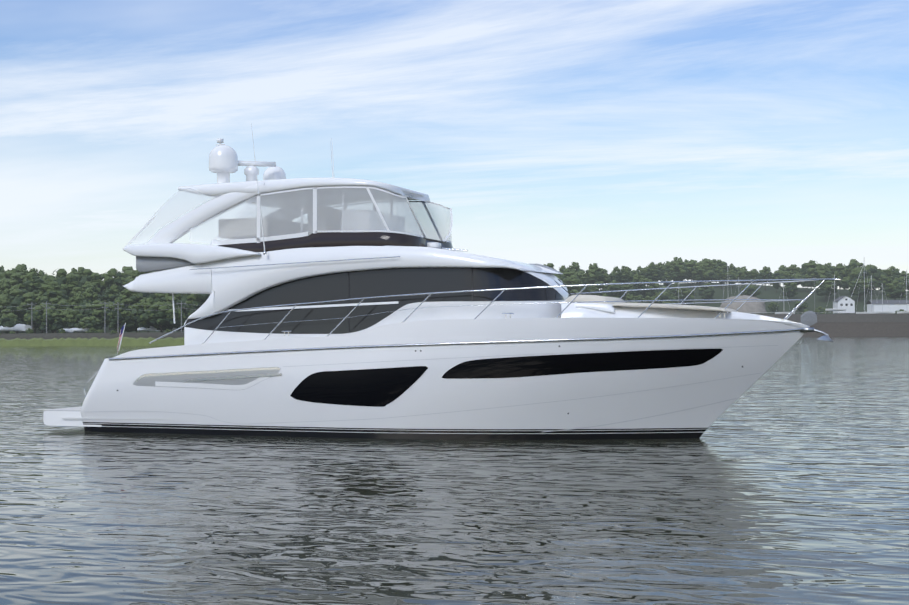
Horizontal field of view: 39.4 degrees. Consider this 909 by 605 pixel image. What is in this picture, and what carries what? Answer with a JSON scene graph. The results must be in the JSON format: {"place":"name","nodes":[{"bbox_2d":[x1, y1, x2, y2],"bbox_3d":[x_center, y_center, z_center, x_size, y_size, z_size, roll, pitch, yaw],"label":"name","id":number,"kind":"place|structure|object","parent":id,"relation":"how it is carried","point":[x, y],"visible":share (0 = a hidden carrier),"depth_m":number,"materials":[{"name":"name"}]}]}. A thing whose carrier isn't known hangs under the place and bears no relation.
{"place":"outdoors","nodes":[
{"label":"outdoors","id":0,"kind":"place"},
{"bbox_2d":[0,332,183,345],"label":"grass bank","id":1,"kind":"structure","parent":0,"point":[92,339],"depth_m":333.73,"materials":[{"name":"green plant"}]},
{"bbox_2d":[0,324,183,331],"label":"shrink wrapped boats","id":2,"kind":"object","parent":1,"relation":"on","point":[20,327],"visible":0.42,"depth_m":356.62,"materials":[{"name":"grey plastic"}]},
{"bbox_2d":[13,301,201,332],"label":"railway catenary poles","id":3,"kind":"object","parent":1,"relation":"on","point":[46,303],"visible":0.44,"depth_m":342.92,"materials":[{"name":"silver metal"}]},
{"bbox_2d":[0,336,908,604],"bbox_3d":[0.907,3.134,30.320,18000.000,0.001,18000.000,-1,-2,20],"label":"water","id":4,"kind":"structure","parent":0,"point":[784,480],"depth_m":17.40,"materials":[{"name":"grey"}]},
{"bbox_2d":[81,318,809,439],"bbox_3d":[-0.518,2.019,30.877,17.749,3.177,4.880,-1,-2,20],"label":"yacht hull","id":5,"kind":"object","parent":4,"relation":"on","point":[268,403],"visible":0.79,"depth_m":28.41,"materials":[{"name":"white plastic"}]},
{"bbox_2d":[43,406,101,426],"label":"swim platform","id":6,"kind":"structure","parent":5,"relation":"attached to","point":[52,417],"depth_m":32.14,"materials":[{"name":"white plastic"}]},
{"bbox_2d":[184,269,568,344],"bbox_3d":[-1.675,0.216,31.351,9.259,1.989,3.860,-1,-2,20],"label":"cabin","id":7,"kind":"object","parent":5,"relation":"on","point":[464,310],"visible":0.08,"depth_m":28.98,"materials":[{"name":"white plastic"}]},
{"bbox_2d":[187,291,214,318],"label":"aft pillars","id":8,"kind":"structure","parent":7,"relation":"attached to","point":[206,308],"depth_m":30.84,"materials":[{"name":"white plastic"}]},
{"bbox_2d":[185,267,563,333],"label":"cabin window","id":9,"kind":"structure","parent":7,"relation":"attached to","point":[362,284],"depth_m":29.55,"materials":[{"name":"black glass"}]},
{"bbox_2d":[210,246,562,312],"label":"cabin roof","id":10,"kind":"structure","parent":7,"relation":"on","point":[232,286],"depth_m":29.94,"materials":[{"name":"white plastic"}]},
{"bbox_2d":[123,262,211,293],"bbox_3d":[-6.429,-0.557,33.147,2.626,0.824,4.020,-1,-2,20],"label":"deck overhang","id":11,"kind":"object","parent":10,"relation":"attached to","point":[183,280],"visible":0.48,"depth_m":31.21,"materials":[{"name":"white plastic"}]},
{"bbox_2d":[122,243,260,263],"bbox_3d":[-5.787,-1.174,32.920,3.868,0.544,4.100,-1,-2,20],"label":"flybridge side panel","id":12,"kind":"object","parent":10,"relation":"on","point":[196,253],"visible":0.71,"depth_m":31.01,"materials":[{"name":"white plastic"}]},
{"bbox_2d":[136,256,194,271],"bbox_3d":[-6.486,-0.943,33.176,1.748,0.414,3.760,-1,-2,20],"label":"flybridge stern panel","id":13,"kind":"object","parent":12,"relation":"attached to","point":[147,264],"visible":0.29,"depth_m":31.50,"materials":[{"name":"grey plastic"}]},
{"bbox_2d":[127,186,452,244],"bbox_3d":[-4.051,-2.105,32.292,7.700,1.444,3.492,-1,-2,20],"label":"flybridge enclosure","id":14,"kind":"object","parent":10,"relation":"on","point":[259,239],"visible":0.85,"depth_m":30.55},
{"bbox_2d":[146,183,319,244],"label":"radar arch legs","id":15,"kind":"object","parent":14,"relation":"on","point":[177,229],"visible":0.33,"depth_m":31.36,"materials":[{"name":"white plastic"}]},
{"bbox_2d":[172,256,399,323],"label":"overhang poles and grab rail","id":16,"kind":"object","parent":14,"relation":"attached to","point":[268,264],"visible":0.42,"depth_m":30.21,"materials":[{"name":"white metal"}]},
{"bbox_2d":[178,178,429,207],"bbox_3d":[-3.816,-2.739,32.218,6.014,0.471,3.480,-1,-2,20],"label":"hardtop","id":17,"kind":"object","parent":14,"relation":"on","point":[220,189],"visible":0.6,"depth_m":30.95,"materials":[{"name":"white plastic"}]},
{"bbox_2d":[218,188,404,241],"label":"flybridge seats","id":18,"kind":"object","parent":10,"relation":"on","point":[320,225],"visible":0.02,"depth_m":31.44,"materials":[{"name":"white leather"}]},
{"bbox_2d":[218,232,452,251],"bbox_3d":[-2.802,-1.405,31.809,5.074,0.426,3.720,-1,-2,20],"label":"flybridge coaming","id":19,"kind":"object","parent":10,"relation":"on","point":[329,239],"visible":0.48,"depth_m":29.95,"materials":[{"name":"black plastic"}]},
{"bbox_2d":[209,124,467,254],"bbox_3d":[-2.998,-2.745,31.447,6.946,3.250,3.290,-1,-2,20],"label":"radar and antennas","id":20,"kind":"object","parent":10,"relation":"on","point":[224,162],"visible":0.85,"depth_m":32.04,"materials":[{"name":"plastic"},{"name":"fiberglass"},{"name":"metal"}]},
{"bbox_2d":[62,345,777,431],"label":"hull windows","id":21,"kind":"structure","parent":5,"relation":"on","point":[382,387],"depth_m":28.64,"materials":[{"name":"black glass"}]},
{"bbox_2d":[109,328,803,359],"bbox_3d":[0.014,1.007,30.701,16.538,0.699,4.944,-1,-2,20],"label":"rub rail","id":22,"kind":"object","parent":5,"relation":"on","point":[476,342],"visible":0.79,"depth_m":28.11,"materials":[{"name":"grey metal"}]},
{"bbox_2d":[84,279,840,396],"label":"guard rails and fittings","id":23,"kind":"object","parent":5,"relation":"on","point":[752,283],"visible":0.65,"depth_m":28.21,"materials":[{"name":"silver metal"}]},
{"bbox_2d":[561,301,803,324],"bbox_3d":[5.265,0.319,28.752,5.309,0.761,3.166,-1,-2,20],"label":"foredeck","id":24,"kind":"object","parent":5,"relation":"on","point":[571,310],"visible":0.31,"depth_m":28.23,"materials":[{"name":"white plastic"}]},
{"bbox_2d":[565,295,624,304],"bbox_3d":[3.324,-0.027,29.486,1.034,0.269,2.000,-1,-2,20],"label":"sun pad","id":25,"kind":"object","parent":24,"relation":"on","point":[583,298],"visible":0.75,"depth_m":28.63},
{"bbox_2d":[575,303,615,312],"bbox_3d":[3.522,0.130,29.408,0.891,0.263,2.300,-1,-2,20],"label":"seat cushion","id":26,"kind":"object","parent":24,"relation":"on","point":[604,307],"visible":0.65,"depth_m":28.34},
{"bbox_2d":[612,303,737,311],"bbox_3d":[5.039,0.123,28.841,2.522,0.232,2.100,-1,-2,20],"label":"sun pad","id":27,"kind":"object","parent":24,"relation":"on","point":[677,306],"visible":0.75,"depth_m":27.89,"materials":[{"name":"white fabric"}]},
{"bbox_2d":[800,327,832,341],"bbox_3d":[7.918,0.692,27.752,0.702,0.347,0.320,-1,-2,20],"label":"bow anchor","id":28,"kind":"object","parent":5,"relation":"attached to","point":[825,337],"visible":0.88,"depth_m":27.70,"materials":[{"name":"silver metal"}]},
{"bbox_2d":[0,282,908,333],"bbox_3d":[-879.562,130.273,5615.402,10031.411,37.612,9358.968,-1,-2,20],"label":"shore land","id":29,"kind":"structure","parent":0,"point":[771,293],"depth_m":757.93,"materials":[{"name":"green plant"}]},
{"bbox_2d":[0,279,11,293],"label":"tree","id":30,"kind":"object","parent":29,"relation":"on","point":[4,284],"visible":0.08,"depth_m":407.89,"materials":[{"name":"green plant"}]},
{"bbox_2d":[0,297,15,333],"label":"tree","id":31,"kind":"object","parent":29,"relation":"on","point":[6,307],"visible":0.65,"depth_m":374.05,"materials":[{"name":"green plant"}]},
{"bbox_2d":[0,312,23,333],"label":"shore bush","id":32,"kind":"object","parent":29,"relation":"on","point":[11,319],"visible":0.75,"depth_m":363.29,"materials":[{"name":"green plant"}]},
{"bbox_2d":[2,267,26,279],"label":"tree","id":33,"kind":"object","parent":29,"relation":"on","point":[8,273],"visible":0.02,"depth_m":462.66,"materials":[{"name":"green plant"}]},
{"bbox_2d":[8,273,27,288],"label":"tree","id":34,"kind":"object","parent":29,"relation":"on","point":[18,277],"depth_m":438.11,"materials":[{"name":"green plant"}]},
{"bbox_2d":[0,288,39,333],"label":"tree","id":35,"kind":"object","parent":29,"relation":"on","point":[17,298],"visible":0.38,"depth_m":384.00,"materials":[{"name":"green plant"}]},
{"bbox_2d":[17,268,44,328],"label":"tree","id":36,"kind":"object","parent":29,"relation":"on","point":[34,282],"visible":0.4,"depth_m":407.50,"materials":[{"name":"green plant"}]},
{"bbox_2d":[24,292,50,332],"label":"tree","id":37,"kind":"object","parent":29,"relation":"on","point":[39,299],"visible":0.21,"depth_m":386.62,"materials":[{"name":"green plant"}]},
{"bbox_2d":[23,304,60,332],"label":"tree","id":38,"kind":"object","parent":29,"relation":"on","point":[37,315],"visible":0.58,"depth_m":361.06,"materials":[{"name":"green plant"}]},
{"bbox_2d":[39,310,66,332],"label":"bush","id":39,"kind":"object","parent":29,"relation":"on","point":[54,326],"visible":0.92,"depth_m":359.49,"materials":[{"name":"green plant"}]},
{"bbox_2d":[40,298,65,332],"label":"tree","id":40,"kind":"object","parent":29,"relation":"on","point":[57,303],"visible":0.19,"depth_m":379.54,"materials":[{"name":"green plant"}]},
{"bbox_2d":[38,281,69,302],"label":"tree","id":41,"kind":"object","parent":29,"relation":"on","point":[52,288],"visible":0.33,"depth_m":400.94,"materials":[{"name":"green plant"}]},
{"bbox_2d":[41,274,67,297],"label":"tree","id":42,"kind":"object","parent":29,"relation":"on","point":[46,278],"visible":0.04,"depth_m":428.31,"materials":[{"name":"green plant"}]},
{"bbox_2d":[48,268,81,297],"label":"tree","id":43,"kind":"object","parent":29,"relation":"on","point":[68,281],"visible":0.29,"depth_m":430.45,"materials":[{"name":"green plant"}]},
{"bbox_2d":[61,307,83,332],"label":"tree","id":44,"kind":"object","parent":29,"relation":"on","point":[71,316],"visible":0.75,"depth_m":363.03,"materials":[{"name":"green plant"}]},
{"bbox_2d":[65,293,85,332],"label":"tree","id":45,"kind":"object","parent":29,"relation":"on","point":[77,298],"visible":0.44,"depth_m":379.88,"materials":[{"name":"green plant"}]},
{"bbox_2d":[70,283,104,303],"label":"tree","id":46,"kind":"object","parent":29,"relation":"on","point":[79,290],"visible":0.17,"depth_m":420.97,"materials":[{"name":"green plant"}]},
{"bbox_2d":[76,288,100,304],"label":"tree","id":47,"kind":"object","parent":29,"relation":"on","point":[88,293],"visible":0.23,"depth_m":394.40,"materials":[{"name":"green plant"}]},
{"bbox_2d":[75,268,102,295],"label":"oak tree","id":48,"kind":"object","parent":29,"relation":"on","point":[88,276],"visible":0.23,"depth_m":473.27,"materials":[{"name":"green plant"}]},
{"bbox_2d":[74,316,103,332],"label":"tree","id":49,"kind":"object","parent":29,"relation":"on","point":[89,322],"visible":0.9,"depth_m":356.14,"materials":[{"name":"green plant"}]},
{"bbox_2d":[79,300,112,326],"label":"tree","id":50,"kind":"object","parent":29,"relation":"on","point":[93,310],"visible":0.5,"depth_m":370.83,"materials":[{"name":"green plant"}]},
{"bbox_2d":[102,284,120,302],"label":"tree","id":51,"kind":"object","parent":29,"relation":"on","point":[111,294],"visible":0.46,"depth_m":421.90,"materials":[{"name":"green plant"}]},
{"bbox_2d":[98,268,126,294],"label":"oak tree","id":52,"kind":"object","parent":29,"relation":"on","point":[118,279],"visible":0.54,"depth_m":472.80,"materials":[{"name":"green plant"}]},
{"bbox_2d":[107,300,129,332],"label":"tree","id":53,"kind":"object","parent":29,"relation":"on","point":[113,314],"visible":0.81,"depth_m":347.08,"materials":[{"name":"green plant"}]},
{"bbox_2d":[110,315,134,331],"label":"shore bush","id":54,"kind":"object","parent":29,"relation":"on","point":[129,326],"visible":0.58,"depth_m":349.06,"materials":[{"name":"green plant"}]},
{"bbox_2d":[117,288,142,307],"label":"tree","id":55,"kind":"object","parent":29,"relation":"on","point":[134,298],"visible":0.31,"depth_m":392.02,"materials":[{"name":"green plant"}]},
{"bbox_2d":[131,298,157,331],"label":"tree","id":56,"kind":"object","parent":29,"relation":"on","point":[138,312],"visible":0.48,"depth_m":344.67,"materials":[{"name":"green plant"}]},
{"bbox_2d":[139,301,180,331],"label":"tree","id":57,"kind":"object","parent":29,"relation":"on","point":[160,314],"visible":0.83,"depth_m":342.21,"materials":[{"name":"green plant"}]},
{"bbox_2d":[157,293,186,329],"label":"tree","id":58,"kind":"object","parent":29,"relation":"on","point":[167,297],"visible":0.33,"depth_m":368.14,"materials":[{"name":"green plant"}]},
{"bbox_2d":[175,310,187,331],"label":"tree","id":59,"kind":"object","parent":29,"relation":"on","point":[184,319],"visible":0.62,"depth_m":344.78,"materials":[{"name":"green plant"}]},
{"bbox_2d":[178,293,205,316],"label":"tree","id":60,"kind":"object","parent":29,"relation":"on","point":[187,302],"visible":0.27,"depth_m":389.85,"materials":[{"name":"green plant"}]},
{"bbox_2d":[186,294,209,313],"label":"tree","id":61,"kind":"object","parent":29,"relation":"on","point":[195,304],"visible":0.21,"depth_m":387.80,"materials":[{"name":"green plant"}]},
{"bbox_2d":[562,274,586,292],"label":"tree","id":62,"kind":"object","parent":29,"relation":"on","point":[572,280],"visible":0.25,"depth_m":657.76,"materials":[{"name":"green plant"}]},
{"bbox_2d":[584,263,603,283],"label":"tree","id":63,"kind":"object","parent":29,"relation":"on","point":[597,276],"visible":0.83,"depth_m":724.24,"materials":[{"name":"green plant"}]},
{"bbox_2d":[594,281,610,296],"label":"tree","id":64,"kind":"object","parent":29,"relation":"on","point":[597,287],"visible":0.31,"depth_m":689.45,"materials":[{"name":"green plant"}]},
{"bbox_2d":[607,280,623,297],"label":"tree","id":65,"kind":"object","parent":29,"relation":"on","point":[615,288],"visible":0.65,"depth_m":715.19,"materials":[{"name":"green plant"}]},
{"bbox_2d":[609,266,624,285],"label":"tree","id":66,"kind":"object","parent":29,"relation":"on","point":[617,274],"visible":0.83,"depth_m":754.41,"materials":[{"name":"green plant"}]},
{"bbox_2d":[622,267,632,284],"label":"tree","id":67,"kind":"object","parent":29,"relation":"on","point":[628,275],"visible":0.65,"depth_m":763.05,"materials":[{"name":"green plant"}]},
{"bbox_2d":[621,282,635,299],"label":"tree","id":68,"kind":"object","parent":29,"relation":"on","point":[628,287],"visible":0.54,"depth_m":729.25,"materials":[{"name":"green plant"}]},
{"bbox_2d":[630,273,644,295],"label":"tree","id":69,"kind":"object","parent":29,"relation":"on","point":[637,277],"visible":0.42,"depth_m":749.72,"materials":[{"name":"green plant"}]},
{"bbox_2d":[642,278,659,297],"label":"tree","id":70,"kind":"object","parent":29,"relation":"on","point":[650,293],"visible":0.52,"depth_m":757.06,"materials":[{"name":"green plant"}]},
{"bbox_2d":[645,262,660,280],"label":"tree","id":71,"kind":"object","parent":29,"relation":"on","point":[654,271],"visible":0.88,"depth_m":797.13,"materials":[{"name":"green plant"}]},
{"bbox_2d":[652,290,674,303],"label":"tree","id":72,"kind":"object","parent":29,"relation":"on","point":[665,296],"visible":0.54,"depth_m":753.88,"materials":[{"name":"green plant"}]},
{"bbox_2d":[669,259,688,280],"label":"tree","id":73,"kind":"object","parent":29,"relation":"on","point":[680,271],"visible":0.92,"depth_m":839.71,"materials":[{"name":"green plant"}]},
{"bbox_2d":[674,286,696,304],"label":"tree","id":74,"kind":"object","parent":29,"relation":"on","point":[684,293],"visible":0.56,"depth_m":790.32,"materials":[{"name":"green plant"}]},
{"bbox_2d":[683,259,701,285],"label":"tree","id":75,"kind":"object","parent":29,"relation":"on","point":[690,265],"visible":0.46,"depth_m":859.92,"materials":[{"name":"green plant"}]},
{"bbox_2d":[692,264,706,287],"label":"tree","id":76,"kind":"object","parent":29,"relation":"on","point":[698,270],"visible":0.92,"depth_m":847.40,"materials":[{"name":"green plant"}]},
{"bbox_2d":[698,283,714,304],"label":"tree","id":77,"kind":"object","parent":29,"relation":"on","point":[706,294],"visible":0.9,"depth_m":807.77,"materials":[{"name":"green plant"}]},
{"bbox_2d":[699,258,719,282],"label":"tree","id":78,"kind":"object","parent":29,"relation":"on","point":[706,263],"visible":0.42,"depth_m":869.00,"materials":[{"name":"green plant"}]},
{"bbox_2d":[701,270,717,282],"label":"tree","id":79,"kind":"object","parent":29,"relation":"on","point":[712,275],"visible":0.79,"depth_m":846.47,"materials":[{"name":"green plant"}]},
{"bbox_2d":[711,259,728,276],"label":"tree","id":80,"kind":"object","parent":29,"relation":"on","point":[720,264],"visible":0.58,"depth_m":862.33,"materials":[{"name":"green plant"}]},
{"bbox_2d":[725,269,740,288],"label":"tree","id":81,"kind":"object","parent":29,"relation":"on","point":[732,273],"visible":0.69,"depth_m":826.63,"materials":[{"name":"green plant"}]},
{"bbox_2d":[732,269,752,283],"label":"tree","id":82,"kind":"object","parent":29,"relation":"on","point":[742,272],"visible":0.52,"depth_m":819.52,"materials":[{"name":"green plant"}]},
{"bbox_2d":[720,295,765,313],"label":"shore boulder","id":83,"kind":"object","parent":29,"relation":"on","point":[752,307],"visible":0.71,"depth_m":708.96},
{"bbox_2d":[740,285,761,296],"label":"tree","id":84,"kind":"object","parent":29,"relation":"on","point":[750,290],"visible":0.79,"depth_m":775.89,"materials":[{"name":"green plant"}]},
{"bbox_2d":[744,269,759,282],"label":"tree","id":85,"kind":"object","parent":29,"relation":"on","point":[753,272],"visible":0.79,"depth_m":814.62,"materials":[{"name":"green plant"}]},
{"bbox_2d":[758,266,771,290],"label":"tree","id":86,"kind":"object","parent":29,"relation":"on","point":[765,273],"visible":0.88,"depth_m":802.87,"materials":[{"name":"green plant"}]},
{"bbox_2d":[781,282,797,302],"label":"tree","id":87,"kind":"object","parent":29,"relation":"on","point":[789,292],"visible":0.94,"depth_m":754.61,"materials":[{"name":"green plant"}]},
{"bbox_2d":[783,264,800,275],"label":"tree","id":88,"kind":"object","parent":29,"relation":"on","point":[793,269],"visible":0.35,"depth_m":819.29,"materials":[{"name":"green plant"}]},
{"bbox_2d":[801,274,812,291],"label":"tree","id":89,"kind":"object","parent":29,"relation":"on","point":[807,284],"visible":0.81,"depth_m":776.35,"materials":[{"name":"green plant"}]},
{"bbox_2d":[799,260,820,288],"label":"tree","id":90,"kind":"object","parent":29,"relation":"on","point":[809,267],"visible":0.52,"depth_m":801.44,"materials":[{"name":"green plant"}]},
{"bbox_2d":[811,265,832,284],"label":"tree","id":91,"kind":"object","parent":29,"relation":"on","point":[821,272],"visible":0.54,"depth_m":759.43,"materials":[{"name":"green plant"}]},
{"bbox_2d":[815,278,838,301],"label":"tree","id":92,"kind":"object","parent":29,"relation":"on","point":[826,288],"visible":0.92,"depth_m":734.81,"materials":[{"name":"green plant"}]},
{"bbox_2d":[757,314,908,335],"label":"breakwater","id":93,"kind":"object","parent":29,"relation":"on","point":[863,324],"depth_m":621.71,"materials":[{"name":"concrete"}]},
{"bbox_2d":[674,260,908,313],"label":"marina masts and poles","id":94,"kind":"object","parent":93,"relation":"on","point":[888,312],"visible":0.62,"depth_m":639.78,"materials":[{"name":"silver metal"}]},
{"bbox_2d":[801,311,816,325],"bbox_3d":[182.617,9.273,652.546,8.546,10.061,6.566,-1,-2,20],"label":"buoy","id":95,"kind":"object","parent":93,"relation":"on","point":[808,318],"visible":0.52,"depth_m":651.19,"materials":[{"name":"white plastic"}]},
{"bbox_2d":[828,263,845,289],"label":"tree","id":96,"kind":"object","parent":29,"relation":"on","point":[839,267],"visible":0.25,"depth_m":781.13,"materials":[{"name":"green plant"}]},
{"bbox_2d":[840,276,857,289],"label":"tree","id":97,"kind":"object","parent":29,"relation":"on","point":[845,281],"visible":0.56,"depth_m":741.32,"materials":[{"name":"green plant"}]},
{"bbox_2d":[843,259,862,276],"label":"tree","id":98,"kind":"object","parent":29,"relation":"on","point":[853,263],"visible":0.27,"depth_m":772.61,"materials":[{"name":"green plant"}]},
{"bbox_2d":[848,278,870,301],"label":"tree","id":99,"kind":"object","parent":29,"relation":"on","point":[857,290],"visible":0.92,"depth_m":716.71,"materials":[{"name":"green plant"}]},
{"bbox_2d":[848,267,873,280],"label":"tree","id":100,"kind":"object","parent":29,"relation":"on","point":[855,273],"visible":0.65,"depth_m":734.42,"materials":[{"name":"green plant"}]},
{"bbox_2d":[832,296,908,313],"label":"buildings","id":101,"kind":"structure","parent":29,"relation":"on","point":[893,305],"depth_m":660.11,"materials":[{"name":"white paint"}]},
{"bbox_2d":[862,264,882,280],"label":"tree","id":102,"kind":"object","parent":29,"relation":"on","point":[874,270],"visible":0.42,"depth_m":761.89,"materials":[{"name":"green plant"}]},
{"bbox_2d":[865,278,879,291],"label":"tree","id":103,"kind":"object","parent":29,"relation":"on","point":[873,281],"visible":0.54,"depth_m":726.50,"materials":[{"name":"green plant"}]},
{"bbox_2d":[877,275,892,290],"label":"tree","id":104,"kind":"object","parent":29,"relation":"on","point":[886,279],"visible":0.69,"depth_m":719.00,"materials":[{"name":"green plant"}]},
{"bbox_2d":[880,266,901,282],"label":"tree","id":105,"kind":"object","parent":29,"relation":"on","point":[893,272],"visible":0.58,"depth_m":748.52,"materials":[{"name":"green plant"}]},
{"bbox_2d":[882,280,906,299],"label":"tree","id":106,"kind":"object","parent":29,"relation":"on","point":[894,290],"visible":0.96,"depth_m":686.88,"materials":[{"name":"green plant"}]},
{"bbox_2d":[0,0,908,290],"label":"sky","id":107,"kind":"structure","parent":0,"point":[752,134],"materials":[{"name":"blue"}]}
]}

